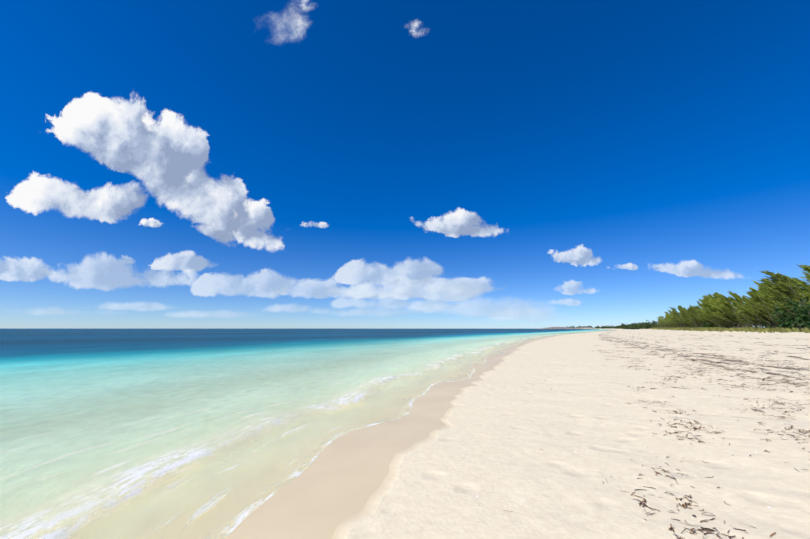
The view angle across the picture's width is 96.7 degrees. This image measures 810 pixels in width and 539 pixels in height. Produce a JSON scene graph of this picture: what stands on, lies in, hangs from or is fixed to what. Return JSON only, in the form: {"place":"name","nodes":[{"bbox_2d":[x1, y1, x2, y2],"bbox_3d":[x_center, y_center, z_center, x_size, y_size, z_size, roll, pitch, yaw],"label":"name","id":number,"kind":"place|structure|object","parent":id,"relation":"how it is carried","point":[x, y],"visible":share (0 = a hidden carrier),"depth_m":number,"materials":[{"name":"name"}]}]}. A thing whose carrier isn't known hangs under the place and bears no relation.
{"place":"outdoors","nodes":[
{"label":"outdoors","id":0,"kind":"place"},
{"bbox_2d":[0,258,51,281],"bbox_3d":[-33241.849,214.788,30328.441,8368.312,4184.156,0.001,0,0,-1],"label":"cloud","id":1,"kind":"structure","parent":0,"point":[31,270],"depth_m":30343.29,"materials":[{"name":"white"}]},
{"bbox_2d":[37,307,112,313],"bbox_3d":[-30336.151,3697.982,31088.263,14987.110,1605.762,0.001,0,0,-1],"label":"cloud","id":2,"kind":"structure","parent":0,"point":[55,311],"depth_m":31090.36,"materials":[{"name":"white"}]},
{"bbox_2d":[5,172,147,223],"bbox_3d":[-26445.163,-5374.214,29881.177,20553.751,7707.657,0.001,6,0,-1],"label":"cloud","id":3,"kind":"structure","parent":0,"point":[35,193],"depth_m":29868.98,"materials":[{"name":"white"}]},
{"bbox_2d":[46,92,160,178],"bbox_3d":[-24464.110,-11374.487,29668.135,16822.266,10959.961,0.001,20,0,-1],"label":"cloud","id":4,"kind":"structure","parent":0,"point":[115,134],"depth_m":29671.85,"materials":[{"name":"white"}]},
{"bbox_2d":[48,253,193,290],"bbox_3d":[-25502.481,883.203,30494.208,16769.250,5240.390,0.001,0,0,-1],"label":"cloud","id":5,"kind":"structure","parent":0,"point":[103,271],"depth_m":30500.60,"materials":[{"name":"white"}]},
{"bbox_2d":[107,303,164,310],"bbox_3d":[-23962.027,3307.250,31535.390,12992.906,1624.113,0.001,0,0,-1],"label":"cloud","id":6,"kind":"structure","parent":0,"point":[145,306],"depth_m":31544.93,"materials":[{"name":"white"}]},
{"bbox_2d":[139,218,161,226],"bbox_3d":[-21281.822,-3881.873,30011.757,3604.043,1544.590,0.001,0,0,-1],"label":"cloud","id":7,"kind":"structure","parent":0,"point":[151,222],"depth_m":30012.65,"materials":[{"name":"white"}]},
{"bbox_2d":[96,108,212,212],"bbox_3d":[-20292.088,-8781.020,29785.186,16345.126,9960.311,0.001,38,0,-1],"label":"cloud","id":8,"kind":"structure","parent":0,"point":[182,150],"depth_m":29802.83,"materials":[{"name":"white"}]},
{"bbox_2d":[149,251,217,282],"bbox_3d":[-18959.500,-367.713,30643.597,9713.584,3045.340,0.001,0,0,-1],"label":"cloud","id":9,"kind":"structure","parent":0,"point":[187,260],"depth_m":30642.73,"materials":[{"name":"white"}]},
{"bbox_2d":[125,140,255,243],"bbox_3d":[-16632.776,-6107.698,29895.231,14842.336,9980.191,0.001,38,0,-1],"label":"cloud","id":10,"kind":"structure","parent":0,"point":[223,216],"depth_m":29910.77,"materials":[{"name":"white"}]},
{"bbox_2d":[172,311,258,316],"bbox_3d":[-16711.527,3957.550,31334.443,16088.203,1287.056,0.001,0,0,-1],"label":"cloud","id":11,"kind":"structure","parent":0,"point":[224,314],"depth_m":31329.14,"materials":[{"name":"white"}]},
{"bbox_2d":[186,176,284,250],"bbox_3d":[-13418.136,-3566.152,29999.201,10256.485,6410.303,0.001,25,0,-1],"label":"cloud","id":12,"kind":"structure","parent":0,"point":[254,235],"depth_m":30016.77,"materials":[{"name":"white"}]},
{"bbox_2d":[191,269,295,297],"bbox_3d":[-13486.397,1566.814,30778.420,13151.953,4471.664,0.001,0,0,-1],"label":"cloud","id":13,"kind":"structure","parent":0,"point":[266,283],"depth_m":30775.22,"materials":[{"name":"white"}]},
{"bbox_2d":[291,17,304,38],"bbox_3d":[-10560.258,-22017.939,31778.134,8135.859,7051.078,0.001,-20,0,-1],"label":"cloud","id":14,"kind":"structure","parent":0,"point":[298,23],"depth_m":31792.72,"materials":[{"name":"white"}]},
{"bbox_2d":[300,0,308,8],"bbox_3d":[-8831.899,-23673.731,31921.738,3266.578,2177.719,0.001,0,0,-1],"label":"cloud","id":15,"kind":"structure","parent":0,"point":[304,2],"depth_m":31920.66,"materials":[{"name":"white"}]},
{"bbox_2d":[0,328,612,538],"bbox_3d":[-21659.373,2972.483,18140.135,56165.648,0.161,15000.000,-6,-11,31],"label":"sea water","id":16,"kind":"structure","parent":0,"point":[81,409],"depth_m":10.98,"materials":[{"name":"teal liquid"}]},
{"bbox_2d":[270,305,349,315],"bbox_3d":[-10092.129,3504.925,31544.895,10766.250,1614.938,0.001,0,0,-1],"label":"cloud","id":17,"kind":"structure","parent":0,"point":[276,308],"depth_m":31545.70,"materials":[{"name":"white"}]},
{"bbox_2d":[282,278,338,298],"bbox_3d":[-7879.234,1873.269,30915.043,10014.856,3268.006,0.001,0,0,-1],"label":"cloud","id":18,"kind":"structure","parent":0,"point":[308,288],"depth_m":30916.51,"materials":[{"name":"white"}]},
{"bbox_2d":[302,222,327,227],"bbox_3d":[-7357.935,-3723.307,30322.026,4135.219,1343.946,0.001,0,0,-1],"label":"cloud","id":19,"kind":"structure","parent":0,"point":[322,224],"depth_m":30325.31,"materials":[{"name":"white"}]},
{"bbox_2d":[315,284,404,299],"bbox_3d":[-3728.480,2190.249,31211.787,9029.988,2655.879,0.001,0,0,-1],"label":"cloud","id":20,"kind":"structure","parent":0,"point":[344,295],"depth_m":31195.83,"materials":[{"name":"white"}]},
{"bbox_2d":[311,302,421,315],"bbox_3d":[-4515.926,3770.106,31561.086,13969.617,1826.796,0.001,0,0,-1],"label":"cloud","id":21,"kind":"structure","parent":0,"point":[365,311],"depth_m":31580.24,"materials":[{"name":"white"}]},
{"bbox_2d":[332,298,406,307],"bbox_3d":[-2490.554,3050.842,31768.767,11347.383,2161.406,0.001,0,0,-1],"label":"cloud","id":22,"kind":"structure","parent":0,"point":[345,302],"depth_m":31755.19,"materials":[{"name":"white"}]},
{"bbox_2d":[317,259,441,298],"bbox_3d":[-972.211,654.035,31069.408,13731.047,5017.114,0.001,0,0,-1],"label":"cloud","id":23,"kind":"structure","parent":0,"point":[411,273],"depth_m":31063.83,"materials":[{"name":"white"}]},
{"bbox_2d":[0,328,809,538],"bbox_3d":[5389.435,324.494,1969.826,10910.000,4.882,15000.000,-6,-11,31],"label":"sand ground","id":24,"kind":"structure","parent":0,"point":[437,459],"depth_m":5.23,"materials":[{"name":"beige sand"}]},
{"bbox_2d":[540,327,592,328],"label":"headland","id":25,"kind":"structure","parent":24,"relation":"on","point":[567,328],"depth_m":1389.88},
{"bbox_2d":[631,323,642,329],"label":"bush","id":26,"kind":"object","parent":24,"relation":"on","point":[638,326],"visible":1,"depth_m":361.56,"materials":[{"name":"green plant"}]},
{"bbox_2d":[476,384,807,507],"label":"shell fragments","id":27,"kind":"object","parent":24,"relation":"on","point":[653,466],"visible":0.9,"depth_m":5.33,"materials":[{"name":"white"}]},
{"bbox_2d":[643,322,656,328],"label":"bush","id":28,"kind":"object","parent":24,"relation":"on","point":[648,325],"visible":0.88,"depth_m":361.06,"materials":[{"name":"green plant"}]},
{"bbox_2d":[503,335,809,538],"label":"seaweed","id":29,"kind":"object","parent":24,"relation":"on","point":[685,505],"visible":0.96,"depth_m":7.43,"materials":[{"name":"brown plant"}]},
{"bbox_2d":[669,307,683,326],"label":"casuarina","id":30,"kind":"object","parent":24,"relation":"on","point":[674,312],"visible":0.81,"depth_m":133.93,"materials":[{"name":"green plant"}]},
{"bbox_2d":[676,306,690,327],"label":"casuarina","id":31,"kind":"object","parent":24,"relation":"on","point":[682,313],"visible":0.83,"depth_m":113.16,"materials":[{"name":"green plant"}]},
{"bbox_2d":[684,309,696,326],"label":"casuarina","id":32,"kind":"object","parent":24,"relation":"on","point":[689,316],"visible":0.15,"depth_m":108.37,"materials":[{"name":"green plant"}]},
{"bbox_2d":[684,306,702,327],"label":"casuarina","id":33,"kind":"object","parent":24,"relation":"on","point":[693,315],"visible":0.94,"depth_m":101.37,"materials":[{"name":"green plant"}]},
{"bbox_2d":[693,301,703,322],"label":"casuarina","id":34,"kind":"object","parent":24,"relation":"on","point":[698,302],"visible":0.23,"depth_m":118.47,"materials":[{"name":"green plant"}]},
{"bbox_2d":[696,297,716,326],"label":"casuarina","id":35,"kind":"object","parent":24,"relation":"on","point":[709,307],"visible":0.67,"depth_m":86.77,"materials":[{"name":"green plant"}]},
{"bbox_2d":[700,294,724,326],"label":"casuarina","id":36,"kind":"object","parent":24,"relation":"on","point":[707,298],"visible":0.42,"depth_m":84.98,"materials":[{"name":"green plant"}]},
{"bbox_2d":[708,295,733,327],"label":"casuarina","id":37,"kind":"object","parent":24,"relation":"on","point":[711,301],"visible":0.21,"depth_m":75.33,"materials":[{"name":"green plant"}]},
{"bbox_2d":[711,292,740,326],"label":"casuarina","id":38,"kind":"object","parent":24,"relation":"on","point":[716,296],"visible":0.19,"depth_m":72.77,"materials":[{"name":"green plant"}]},
{"bbox_2d":[713,293,739,327],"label":"casuarina","id":39,"kind":"object","parent":24,"relation":"on","point":[727,305],"visible":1,"depth_m":69.00,"materials":[{"name":"green plant"}]},
{"bbox_2d":[727,296,747,326],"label":"casuarina","id":40,"kind":"object","parent":24,"relation":"on","point":[734,303],"visible":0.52,"depth_m":80.40,"materials":[{"name":"green plant"}]},
{"bbox_2d":[727,290,750,326],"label":"casuarina","id":41,"kind":"object","parent":24,"relation":"on","point":[736,297],"visible":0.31,"depth_m":89.34,"materials":[{"name":"green plant"}]},
{"bbox_2d":[731,295,760,326],"bbox_3d":[60.004,7.652,63.476,3.650,6.343,2.205,-9,-13,42],"label":"casuarina","id":42,"kind":"object","parent":24,"relation":"on","point":[748,308],"visible":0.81,"depth_m":63.03,"materials":[{"name":"green plant"}]},
{"bbox_2d":[749,286,758,303],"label":"casuarina","id":43,"kind":"object","parent":24,"relation":"on","point":[753,290],"visible":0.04,"depth_m":87.79,"materials":[{"name":"green plant"}]},
{"bbox_2d":[744,291,777,327],"bbox_3d":[54.391,6.300,55.283,2.278,6.283,3.562,6,-11,-32],"label":"casuarina","id":44,"kind":"object","parent":24,"relation":"on","point":[759,313],"visible":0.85,"depth_m":55.18,"materials":[{"name":"green plant"}]},
{"bbox_2d":[753,280,779,307],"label":"casuarina","id":45,"kind":"object","parent":24,"relation":"on","point":[761,292],"visible":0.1,"depth_m":83.24,"materials":[{"name":"green plant"}]},
{"bbox_2d":[757,293,777,321],"bbox_3d":[59.537,6.878,58.753,2.300,6.318,3.404,3,-10,-16],"label":"casuarina","id":46,"kind":"object","parent":24,"relation":"on","point":[768,302],"visible":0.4,"depth_m":58.72,"materials":[{"name":"green plant"}]},
{"bbox_2d":[757,278,782,312],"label":"casuarina","id":47,"kind":"object","parent":24,"relation":"on","point":[769,292],"visible":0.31,"depth_m":67.80,"materials":[{"name":"green plant"}]},
{"bbox_2d":[758,270,807,321],"bbox_3d":[52.872,4.216,50.472,5.059,8.848,3.388,-9,-13,44],"label":"casuarina","id":48,"kind":"object","parent":24,"relation":"on","point":[783,289],"visible":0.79,"depth_m":50.56,"materials":[{"name":"green plant"}]},
{"bbox_2d":[771,297,809,328],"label":"sea grape bush","id":49,"kind":"object","parent":24,"relation":"on","point":[803,320],"visible":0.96,"depth_m":45.91,"materials":[{"name":"green plant"}]},
{"bbox_2d":[776,272,808,314],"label":"casuarina","id":50,"kind":"object","parent":24,"relation":"on","point":[794,285],"visible":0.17,"depth_m":60.91,"materials":[{"name":"green plant"}]},
{"bbox_2d":[777,307,809,327],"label":"tree","id":51,"kind":"object","parent":24,"relation":"on","point":[790,320],"visible":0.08,"depth_m":51.24,"materials":[{"name":"green plant"}]},
{"bbox_2d":[788,276,809,301],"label":"casuarina","id":52,"kind":"object","parent":24,"relation":"on","point":[798,285],"visible":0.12,"depth_m":67.29,"materials":[{"name":"green plant"}]},
{"bbox_2d":[794,263,809,306],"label":"casuarina","id":53,"kind":"object","parent":24,"relation":"on","point":[807,269],"visible":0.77,"depth_m":50.91,"materials":[{"name":"green plant"}]},
{"bbox_2d":[0,0,809,328],"label":"sky","id":54,"kind":"structure","parent":0,"point":[645,134],"materials":[{"name":"blue"}]},
{"bbox_2d":[410,22,418,33],"bbox_3d":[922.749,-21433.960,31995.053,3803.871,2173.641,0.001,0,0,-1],"label":"cloud","id":55,"kind":"structure","parent":0,"point":[415,26],"depth_m":31995.19,"materials":[{"name":"white"}]},
{"bbox_2d":[372,296,467,312],"bbox_3d":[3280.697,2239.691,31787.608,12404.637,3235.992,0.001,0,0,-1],"label":"cloud","id":56,"kind":"structure","parent":0,"point":[404,298],"depth_m":31740.98,"materials":[{"name":"white"}]},
{"bbox_2d":[313,274,536,303],"bbox_3d":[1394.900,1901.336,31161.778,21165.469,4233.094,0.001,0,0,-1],"label":"cloud","id":57,"kind":"structure","parent":0,"point":[440,289],"depth_m":31169.34,"materials":[{"name":"white"}]},
{"bbox_2d":[387,294,481,312],"bbox_3d":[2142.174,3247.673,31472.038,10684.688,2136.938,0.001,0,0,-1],"label":"cloud","id":58,"kind":"structure","parent":0,"point":[417,304],"depth_m":31461.28,"materials":[{"name":"white"}]},
{"bbox_2d":[411,277,506,301],"bbox_3d":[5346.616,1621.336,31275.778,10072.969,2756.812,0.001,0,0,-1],"label":"cloud","id":59,"kind":"structure","parent":0,"point":[482,284],"depth_m":31292.39,"materials":[{"name":"white"}]},
{"bbox_2d":[416,208,502,237],"bbox_3d":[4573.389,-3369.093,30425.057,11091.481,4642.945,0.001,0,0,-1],"label":"cloud","id":60,"kind":"structure","parent":0,"point":[459,222],"depth_m":30426.64,"materials":[{"name":"white"}]},
{"bbox_2d":[383,290,552,315],"bbox_3d":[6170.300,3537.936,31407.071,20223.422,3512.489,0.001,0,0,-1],"label":"cloud","id":61,"kind":"structure","parent":0,"point":[485,308],"depth_m":31416.37,"materials":[{"name":"white"}]},
{"bbox_2d":[465,304,549,320],"bbox_3d":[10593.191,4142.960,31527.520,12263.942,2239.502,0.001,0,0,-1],"label":"cloud","id":62,"kind":"structure","parent":0,"point":[537,316],"depth_m":31529.37,"materials":[{"name":"white"}]},
{"bbox_2d":[546,298,580,305],"bbox_3d":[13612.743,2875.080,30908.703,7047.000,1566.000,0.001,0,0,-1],"label":"cloud","id":63,"kind":"structure","parent":0,"point":[570,302],"depth_m":30915.72,"materials":[{"name":"white"}]},
{"bbox_2d":[548,245,599,266],"bbox_3d":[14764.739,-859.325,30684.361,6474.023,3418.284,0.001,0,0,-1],"label":"cloud","id":64,"kind":"structure","parent":0,"point":[581,255],"depth_m":30683.51,"materials":[{"name":"white"}]},
{"bbox_2d":[555,280,595,294],"bbox_3d":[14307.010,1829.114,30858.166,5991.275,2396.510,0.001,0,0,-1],"label":"cloud","id":65,"kind":"structure","parent":0,"point":[570,287],"depth_m":30858.86,"materials":[{"name":"white"}]},
{"bbox_2d":[619,263,637,269],"bbox_3d":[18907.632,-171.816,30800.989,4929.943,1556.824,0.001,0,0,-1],"label":"cloud","id":66,"kind":"structure","parent":0,"point":[629,266],"depth_m":30805.12,"materials":[{"name":"white"}]},
{"bbox_2d":[653,260,741,278],"bbox_3d":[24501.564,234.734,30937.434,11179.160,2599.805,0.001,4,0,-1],"label":"cloud","id":67,"kind":"structure","parent":0,"point":[691,268],"depth_m":30939.08,"materials":[{"name":"white"}]},
{"bbox_2d":[649,326,809,332],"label":"dune grass","id":68,"kind":"structure","parent":0,"point":[764,329],"depth_m":57.39,"materials":[{"name":"green plant"}]}
]}

